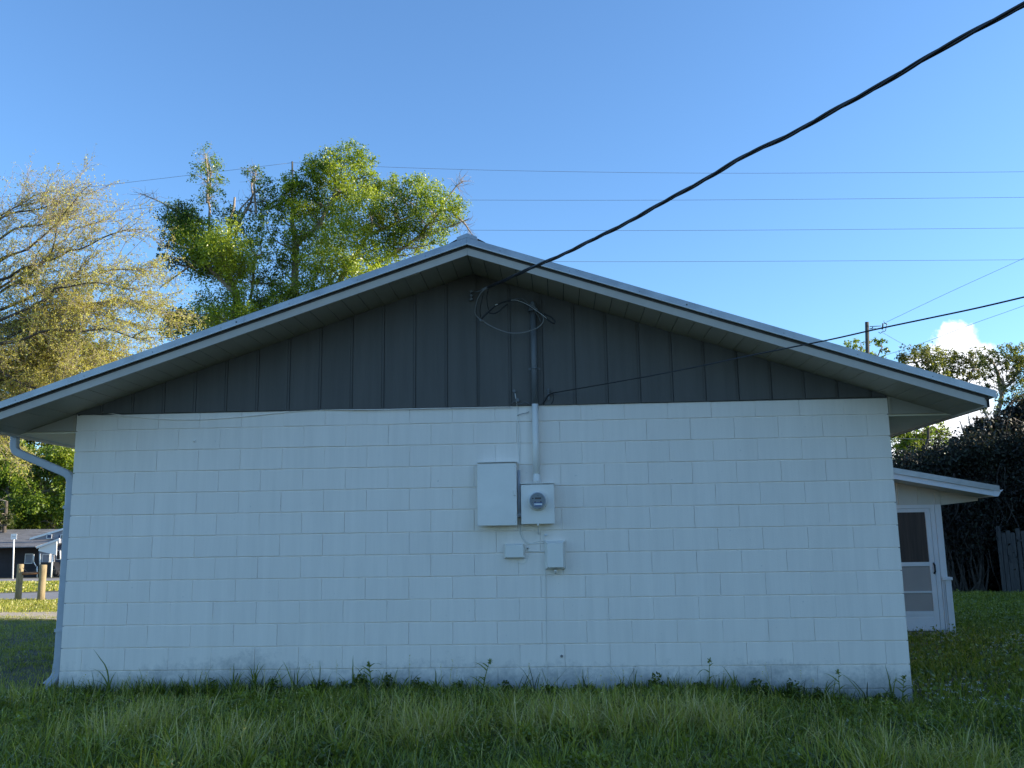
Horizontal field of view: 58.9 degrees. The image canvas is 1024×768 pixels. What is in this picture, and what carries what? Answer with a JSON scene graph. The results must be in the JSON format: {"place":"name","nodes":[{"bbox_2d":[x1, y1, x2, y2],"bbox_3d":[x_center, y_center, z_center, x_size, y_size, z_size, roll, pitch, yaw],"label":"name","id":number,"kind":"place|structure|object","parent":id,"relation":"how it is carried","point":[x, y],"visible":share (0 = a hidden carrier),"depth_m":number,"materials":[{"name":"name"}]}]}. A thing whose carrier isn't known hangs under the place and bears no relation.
{"place":"outdoors","nodes":[
{"label":"outdoors","id":0,"kind":"place"},
{"bbox_2d":[0,611,56,618],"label":"sand path","id":1,"kind":"structure","parent":0,"point":[35,614],"depth_m":18.32,"materials":[{"name":"beige sand"}]},
{"bbox_2d":[0,592,57,599],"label":"driveway","id":2,"kind":"structure","parent":0,"point":[48,595],"depth_m":26.88,"materials":[{"name":"grey concrete"}]},
{"bbox_2d":[0,614,58,691],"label":"side lawn","id":3,"kind":"structure","parent":0,"point":[21,647],"depth_m":12.23,"materials":[{"name":"green plant"}]},
{"bbox_2d":[0,580,58,592],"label":"roadside grass","id":4,"kind":"structure","parent":0,"point":[29,586],"depth_m":38.50,"materials":[{"name":"green plant"}]},
{"bbox_2d":[0,578,58,581],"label":"street","id":5,"kind":"structure","parent":0,"point":[47,579],"depth_m":60.96,"materials":[{"name":"grey asphalt"}]},
{"bbox_2d":[11,534,16,578],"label":"street sign","id":6,"kind":"object","parent":5,"relation":"on","point":[13,537],"visible":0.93,"depth_m":67.26,"materials":[{"name":"white metal"}]},
{"bbox_2d":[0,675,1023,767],"bbox_3d":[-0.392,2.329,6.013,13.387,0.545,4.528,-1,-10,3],"label":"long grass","id":7,"kind":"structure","parent":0,"point":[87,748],"depth_m":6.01,"materials":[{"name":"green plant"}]},
{"bbox_2d":[0,577,1023,767],"bbox_3d":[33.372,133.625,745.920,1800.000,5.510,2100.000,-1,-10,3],"label":"ground","id":8,"kind":"structure","parent":0,"point":[32,669],"depth_m":9.74,"materials":[{"name":"green plant"}]},
{"bbox_2d":[0,497,15,532],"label":"dark oak","id":9,"kind":"object","parent":8,"relation":"on","point":[6,519],"visible":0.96,"depth_m":82.06,"materials":[{"name":"green plant"}]},
{"bbox_2d":[0,598,57,617],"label":"sunny lawn","id":10,"kind":"structure","parent":8,"relation":"on","point":[11,605],"depth_m":20.96,"materials":[{"name":"green plant"}]},
{"bbox_2d":[14,564,46,600],"bbox_3d":[-12.535,5.266,23.609,0.793,1.140,0.191,-1,-10,3],"label":"wooden barrier","id":11,"kind":"object","parent":8,"relation":"on","point":[42,572],"visible":0.87,"depth_m":23.57,"materials":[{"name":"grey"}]},
{"bbox_2d":[0,528,62,577],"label":"house","id":12,"kind":"structure","parent":8,"relation":"on","point":[33,548],"depth_m":78.52,"materials":[{"name":"white"}]},
{"bbox_2d":[24,554,32,563],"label":"window","id":13,"kind":"structure","parent":12,"relation":"in","point":[28,557],"depth_m":78.43,"materials":[{"name":"white glass"}]},
{"bbox_2d":[42,554,49,561],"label":"window","id":14,"kind":"structure","parent":12,"relation":"in","point":[45,557],"depth_m":77.77,"materials":[{"name":"white glass"}]},
{"bbox_2d":[56,550,60,559],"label":"window","id":15,"kind":"structure","parent":12,"relation":"in","point":[58,551],"depth_m":78.66,"materials":[{"name":"white"}]},
{"bbox_2d":[0,439,75,528],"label":"maple tree","id":16,"kind":"object","parent":8,"relation":"on","point":[30,513],"visible":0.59,"depth_m":88.60,"materials":[{"name":"green plant"}]},
{"bbox_2d":[34,562,60,576],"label":"parked car","id":17,"kind":"object","parent":8,"relation":"on","point":[56,570],"visible":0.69,"depth_m":77.20,"materials":[{"name":"black metal"}]},
{"bbox_2d":[0,323,126,528],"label":"shade tree","id":18,"kind":"object","parent":8,"relation":"on","point":[29,442],"visible":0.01,"depth_m":105.18,"materials":[{"name":"green plant"}]},
{"bbox_2d":[89,649,116,693],"bbox_3d":[-3.703,2.629,8.256,0.411,0.416,0.038,-1,-10,3],"label":"weed","id":19,"kind":"object","parent":8,"relation":"on","point":[108,683],"visible":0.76,"depth_m":8.25,"materials":[{"name":"green plant"}]},
{"bbox_2d":[0,143,209,484],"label":"budding tree","id":20,"kind":"object","parent":8,"relation":"on","point":[39,330],"visible":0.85,"depth_m":27.38,"materials":[{"name":"yellow plant"}]},
{"bbox_2d":[27,690,237,749],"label":"lime grass","id":21,"kind":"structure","parent":8,"relation":"on","point":[132,717],"depth_m":6.47,"materials":[{"name":"green plant"}]},
{"bbox_2d":[82,702,332,767],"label":"lime grass","id":22,"kind":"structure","parent":8,"relation":"on","point":[242,746],"depth_m":5.78,"materials":[{"name":"green plant"}]},
{"bbox_2d":[245,665,262,692],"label":"weed","id":23,"kind":"object","parent":8,"relation":"on","point":[255,676],"visible":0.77,"depth_m":8.18,"materials":[{"name":"green plant"}]},
{"bbox_2d":[290,161,294,243],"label":"utility pole","id":24,"kind":"object","parent":8,"relation":"on","point":[292,172],"visible":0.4,"depth_m":84.23,"materials":[{"name":"brown wood"}]},
{"bbox_2d":[6,163,286,196],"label":"overhead wire","id":25,"kind":"object","parent":24,"relation":"attached to","point":[168,177],"visible":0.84,"depth_m":84.76,"materials":[{"name":"grey"}]},
{"bbox_2d":[7,197,1023,222],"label":"overhead wire","id":26,"kind":"object","parent":24,"relation":"attached to","point":[749,199],"visible":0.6,"depth_m":81.39,"materials":[{"name":"grey"}]},
{"bbox_2d":[223,228,986,230],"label":"overhead wire","id":27,"kind":"object","parent":24,"relation":"attached to","point":[688,230],"visible":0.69,"depth_m":81.51,"materials":[{"name":"grey"}]},
{"bbox_2d":[289,260,935,261],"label":"overhead wire","id":28,"kind":"object","parent":24,"relation":"attached to","point":[713,261],"visible":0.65,"depth_m":80.85,"materials":[{"name":"grey"}]},
{"bbox_2d":[310,163,952,172],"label":"overhead wire","id":29,"kind":"object","parent":24,"relation":"attached to","point":[646,172],"visible":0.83,"depth_m":82.56,"materials":[{"name":"grey"}]},
{"bbox_2d":[123,137,475,339],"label":"evergreen tree","id":30,"kind":"object","parent":8,"relation":"on","point":[220,259],"visible":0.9,"depth_m":44.46,"materials":[{"name":"green plant"}]},
{"bbox_2d":[352,665,354,686],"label":"weed","id":31,"kind":"object","parent":8,"relation":"on","point":[353,678],"visible":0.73,"depth_m":8.14,"materials":[{"name":"green plant"}]},
{"bbox_2d":[355,661,380,683],"bbox_3d":[-1.283,2.622,8.134,0.260,0.272,0.052,-1,-10,3],"label":"leafy weed","id":32,"kind":"object","parent":8,"relation":"on","point":[368,664],"visible":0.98,"depth_m":8.14,"materials":[{"name":"green plant"}]},
{"bbox_2d":[256,685,539,759],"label":"lime grass","id":33,"kind":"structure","parent":8,"relation":"on","point":[440,712],"depth_m":6.20,"materials":[{"name":"green plant"}]},
{"bbox_2d":[53,684,868,702],"bbox_3d":[-0.486,2.780,8.041,7.425,0.233,0.242,-1,-10,3],"label":"ground cover","id":34,"kind":"object","parent":8,"relation":"on","point":[639,688],"visible":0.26,"depth_m":7.93,"materials":[{"name":"green plant"}]},
{"bbox_2d":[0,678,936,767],"bbox_3d":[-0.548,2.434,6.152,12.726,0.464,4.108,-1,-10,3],"label":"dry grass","id":35,"kind":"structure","parent":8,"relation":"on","point":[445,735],"depth_m":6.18,"materials":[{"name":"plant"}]},
{"bbox_2d":[471,659,492,691],"bbox_3d":[-0.284,2.603,8.083,0.235,0.309,0.047,-1,-10,3],"label":"leafy weed","id":36,"kind":"object","parent":8,"relation":"on","point":[489,662],"visible":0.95,"depth_m":8.09,"materials":[{"name":"green plant"}]},
{"bbox_2d":[0,233,997,702],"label":"house","id":37,"kind":"structure","parent":8,"relation":"on","point":[738,517],"depth_m":8.42,"materials":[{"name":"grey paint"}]},
{"bbox_2d":[10,437,72,689],"bbox_3d":[-4.548,1.681,8.656,0.702,2.385,0.126,-1,-10,3],"label":"downspout","id":38,"kind":"object","parent":37,"relation":"attached to","point":[17,451],"visible":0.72,"depth_m":8.68,"materials":[{"name":"metal"}]},
{"bbox_2d":[80,415,132,417],"bbox_3d":[-3.922,0.315,8.773,0.530,0.038,0.007,-1,-10,3],"label":"draped cable","id":39,"kind":"object","parent":37,"relation":"attached to","point":[104,415],"visible":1,"depth_m":8.77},
{"bbox_2d":[108,407,504,419],"bbox_3d":[-1.984,0.273,8.674,3.974,0.101,0.024,-1,-10,3],"label":"draped cable","id":40,"kind":"object","parent":37,"relation":"attached to","point":[307,410],"visible":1,"depth_m":8.68,"materials":[{"name":"black rubber"}]},
{"bbox_2d":[470,289,481,300],"bbox_3d":[-0.343,-0.876,8.614,0.038,0.101,0.329,3,-11,-20],"label":"gable anchor","id":41,"kind":"object","parent":37,"relation":"attached to","point":[471,295],"visible":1,"depth_m":8.73,"materials":[{"name":"grey metal"}]},
{"bbox_2d":[482,1,1023,290],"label":"service drop cable","id":42,"kind":"object","parent":41,"relation":"attached to","point":[962,37],"visible":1,"depth_m":5.45,"materials":[{"name":"black plastic"}]},
{"bbox_2d":[474,289,543,333],"bbox_3d":[-0.031,-0.688,8.485,0.660,0.400,0.241,-1,-10,3],"label":"loop wire","id":43,"kind":"object","parent":42,"relation":"attached to","point":[502,330],"visible":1,"depth_m":8.56,"materials":[{"name":"grey"}]},
{"bbox_2d":[477,461,516,525],"bbox_3d":[-0.135,1.016,8.392,0.373,0.586,0.145,-1,-10,3],"label":"breaker panel","id":44,"kind":"object","parent":37,"relation":"attached to","point":[496,493],"visible":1,"depth_m":8.33,"materials":[{"name":"paint"}]},
{"bbox_2d":[477,463,516,525],"bbox_3d":[-0.137,1.017,8.337,0.364,0.566,0.016,-1,-10,3],"label":"door","id":45,"kind":"structure","parent":44,"relation":"in","point":[496,483],"depth_m":8.33,"materials":[{"name":"paint"}]},
{"bbox_2d":[517,470,520,517],"bbox_3d":[0.068,1.021,8.411,0.064,0.443,0.040,-1,-10,3],"label":"conduit nipple","id":46,"kind":"object","parent":44,"relation":"attached to","point":[519,493],"visible":0.93,"depth_m":8.40,"materials":[{"name":"metal"}]},
{"bbox_2d":[505,543,524,558],"bbox_3d":[0.024,1.537,8.335,0.186,0.136,0.065,-1,-10,3],"label":"junction box","id":47,"kind":"object","parent":37,"relation":"attached to","point":[514,551],"visible":1,"depth_m":8.30,"materials":[{"name":"grey plastic"}]},
{"bbox_2d":[481,299,555,323],"bbox_3d":[0.057,-0.679,8.564,0.703,0.248,0.014,-1,-10,3],"label":"loop wire","id":48,"kind":"object","parent":37,"relation":"attached to","point":[544,314],"visible":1,"depth_m":8.57,"materials":[{"name":"black"}]},
{"bbox_2d":[515,394,541,543],"bbox_3d":[0.164,0.782,8.470,0.252,1.404,0.046,-1,-10,3],"label":"wall cable","id":49,"kind":"object","parent":37,"relation":"attached to","point":[519,467],"depth_m":8.52,"materials":[{"name":"paint"}]},
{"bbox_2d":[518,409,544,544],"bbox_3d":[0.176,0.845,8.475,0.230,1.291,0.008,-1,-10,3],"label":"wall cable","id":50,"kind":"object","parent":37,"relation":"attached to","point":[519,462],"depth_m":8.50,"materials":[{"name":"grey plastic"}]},
{"bbox_2d":[528,302,540,482],"bbox_3d":[0.214,0.069,8.552,0.112,1.724,0.110,-1,-10,3],"label":"service mast","id":51,"kind":"object","parent":37,"relation":"attached to","point":[534,368],"visible":0.96,"depth_m":8.53,"materials":[{"name":"metal"}]},
{"bbox_2d":[520,482,554,523],"bbox_3d":[0.237,1.097,8.334,0.311,0.376,0.194,-1,-10,3],"label":"electric meter","id":52,"kind":"object","parent":37,"relation":"attached to","point":[537,504],"visible":1,"depth_m":8.31,"materials":[{"name":"paint"}]},
{"bbox_2d":[544,543,547,684],"bbox_3d":[0.304,2.125,8.246,0.021,1.338,0.007,-1,-10,3],"label":"ground wire","id":53,"kind":"object","parent":37,"relation":"attached to","point":[545,598],"visible":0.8,"depth_m":8.29,"materials":[{"name":"grey metal"}]},
{"bbox_2d":[545,540,565,573],"bbox_3d":[0.396,1.583,8.293,0.186,0.300,0.093,-1,-10,3],"label":"telecom box","id":54,"kind":"object","parent":37,"relation":"attached to","point":[555,559],"visible":1,"depth_m":8.26,"materials":[{"name":"grey plastic"}]},
{"bbox_2d":[30,660,982,709],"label":"wall foot grass","id":55,"kind":"structure","parent":8,"relation":"on","point":[204,689],"depth_m":8.08,"materials":[{"name":"green plant"}]},
{"bbox_2d":[0,665,1022,767],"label":"seed stalks","id":56,"kind":"object","parent":8,"relation":"on","point":[462,709],"visible":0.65,"depth_m":6.17,"materials":[{"name":"green plant"}]},
{"bbox_2d":[0,655,1021,758],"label":"seed heads","id":57,"kind":"object","parent":56,"relation":"attached to","point":[490,696],"visible":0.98,"depth_m":6.24,"materials":[{"name":"plant"}]},
{"bbox_2d":[0,679,1023,767],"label":"yard grass","id":58,"kind":"structure","parent":8,"relation":"on","point":[513,759],"depth_m":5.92,"materials":[{"name":"green plant"}]},
{"bbox_2d":[0,671,1023,767],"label":"leafy weeds","id":59,"kind":"object","parent":8,"relation":"on","point":[479,747],"visible":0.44,"depth_m":6.86,"materials":[{"name":"green plant"}]},
{"bbox_2d":[456,679,712,750],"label":"lime grass","id":60,"kind":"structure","parent":8,"relation":"on","point":[561,710],"depth_m":6.38,"materials":[{"name":"green plant"}]},
{"bbox_2d":[580,683,788,762],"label":"lime grass","id":61,"kind":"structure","parent":8,"relation":"on","point":[720,724],"depth_m":6.28,"materials":[{"name":"green plant"}]},
{"bbox_2d":[697,657,714,686],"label":"leafy weed","id":62,"kind":"object","parent":8,"relation":"on","point":[709,661],"visible":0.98,"depth_m":8.00,"materials":[{"name":"green plant"}]},
{"bbox_2d":[724,668,736,691],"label":"weed","id":63,"kind":"object","parent":8,"relation":"on","point":[734,686],"visible":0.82,"depth_m":7.97,"materials":[{"name":"green plant"}]},
{"bbox_2d":[814,679,839,700],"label":"weed","id":64,"kind":"object","parent":8,"relation":"on","point":[825,693],"visible":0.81,"depth_m":7.84,"materials":[{"name":"green plant"}]},
{"bbox_2d":[825,669,849,695],"bbox_3d":[2.849,2.640,7.909,0.244,0.300,0.038,-1,-10,3],"label":"leafy weed","id":65,"kind":"object","parent":8,"relation":"on","point":[837,672],"visible":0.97,"depth_m":7.93,"materials":[{"name":"green plant"}]},
{"bbox_2d":[865,322,887,353],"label":"utility pole","id":66,"kind":"object","parent":8,"relation":"on","point":[867,348],"visible":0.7,"depth_m":50.72,"materials":[{"name":"grey wood"}]},
{"bbox_2d":[887,258,1023,321],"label":"overhead wire","id":67,"kind":"object","parent":66,"relation":"attached to","point":[955,289],"visible":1,"depth_m":50.97,"materials":[{"name":"grey"}]},
{"bbox_2d":[730,708,1023,767],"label":"lime grass","id":68,"kind":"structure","parent":8,"relation":"on","point":[980,756],"depth_m":5.59,"materials":[{"name":"green plant"}]},
{"bbox_2d":[883,665,896,699],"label":"weed","id":69,"kind":"object","parent":8,"relation":"on","point":[890,685],"visible":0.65,"depth_m":7.90,"materials":[{"name":"green plant"}]},
{"bbox_2d":[888,675,918,703],"bbox_3d":[3.366,2.655,7.809,0.276,0.293,0.053,-1,-10,3],"label":"leafy weed","id":70,"kind":"object","parent":8,"relation":"on","point":[903,677],"visible":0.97,"depth_m":7.81,"materials":[{"name":"green plant"}]},
{"bbox_2d":[890,421,952,462],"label":"young oak","id":71,"kind":"object","parent":8,"relation":"on","point":[911,437],"visible":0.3,"depth_m":47.38,"materials":[{"name":"green plant"}]},
{"bbox_2d":[924,671,957,712],"bbox_3d":[3.694,2.596,7.695,0.501,0.382,0.046,-1,-10,3],"label":"weed","id":72,"kind":"object","parent":8,"relation":"on","point":[942,703],"visible":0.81,"depth_m":7.69,"materials":[{"name":"green plant"}]},
{"bbox_2d":[894,341,990,446],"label":"umbrella oak","id":73,"kind":"object","parent":8,"relation":"on","point":[928,358],"visible":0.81,"depth_m":46.50,"materials":[{"name":"green plant"}]},
{"bbox_2d":[893,468,1001,635],"bbox_3d":[5.753,2.862,15.894,3.660,2.932,4.475,-1,-10,3],"label":"enclosed porch","id":74,"kind":"object","parent":8,"relation":"on","point":[921,498],"visible":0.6,"depth_m":14.11,"materials":[{"name":"wood"}]},
{"bbox_2d":[897,508,940,630],"bbox_3d":[6.120,2.881,14.113,0.918,1.863,0.088,-1,-10,3],"label":"screen door","id":75,"kind":"structure","parent":74,"relation":"in","point":[918,570],"depth_m":14.12,"materials":[{"name":"white paint"}]},
{"bbox_2d":[891,412,1023,591],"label":"vine hedge","id":76,"kind":"object","parent":8,"relation":"on","point":[971,546],"visible":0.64,"depth_m":26.89,"materials":[{"name":"green plant"}]},
{"bbox_2d":[951,415,987,449],"bbox_3d":[15.249,1.925,29.625,2.462,1.800,1.441,6,-12,-35],"label":"dark shrub","id":77,"kind":"object","parent":76,"relation":"on","point":[975,422],"visible":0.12,"depth_m":29.69,"materials":[{"name":"green plant"}]},
{"bbox_2d":[974,394,1023,458],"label":"vine covered stump","id":78,"kind":"object","parent":76,"relation":"on","point":[1010,412],"visible":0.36,"depth_m":28.37,"materials":[{"name":"green plant"}]},
{"bbox_2d":[912,632,1023,710],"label":"white wildflowers","id":79,"kind":"object","parent":8,"relation":"on","point":[969,682],"visible":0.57,"depth_m":7.98,"materials":[{"name":"white plant"}]},
{"bbox_2d":[953,342,1023,433],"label":"leaning oak","id":80,"kind":"object","parent":8,"relation":"on","point":[1016,360],"visible":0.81,"depth_m":43.89,"materials":[{"name":"green plant"}]},
{"bbox_2d":[996,526,1023,592],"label":"board fence","id":81,"kind":"object","parent":8,"relation":"on","point":[1014,581],"visible":0.81,"depth_m":25.43,"materials":[{"name":"grey wood"}]},
{"bbox_2d":[0,0,1023,523],"label":"sky","id":82,"kind":"structure","parent":0,"point":[674,92],"materials":[{"name":"blue"}]},
{"bbox_2d":[843,337,890,357],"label":"distant tree top","id":83,"kind":"object","parent":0,"point":[878,342],"visible":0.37,"depth_m":71.03,"materials":[{"name":"green plant"}]},
{"bbox_2d":[880,306,1021,356],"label":"overhead wire","id":84,"kind":"object","parent":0,"point":[955,330],"visible":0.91,"depth_m":58.59,"materials":[{"name":"grey"}]},
{"bbox_2d":[906,589,1023,714],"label":"side yard grass","id":85,"kind":"structure","parent":0,"point":[1014,686],"depth_m":11.07,"materials":[{"name":"green plant"}]},
{"bbox_3d":[0.345,0.094,8.556,0.020,0.105,0.046,-1,-10,3],"label":"cable hook","id":86,"kind":"object","parent":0,"visible":0},
{"bbox_2d":[552,296,1023,393],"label":"phone line","id":87,"kind":"object","parent":86,"relation":"attached to","point":[805,344],"visible":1,"depth_m":6.55,"materials":[{"name":"black"}]}
]}

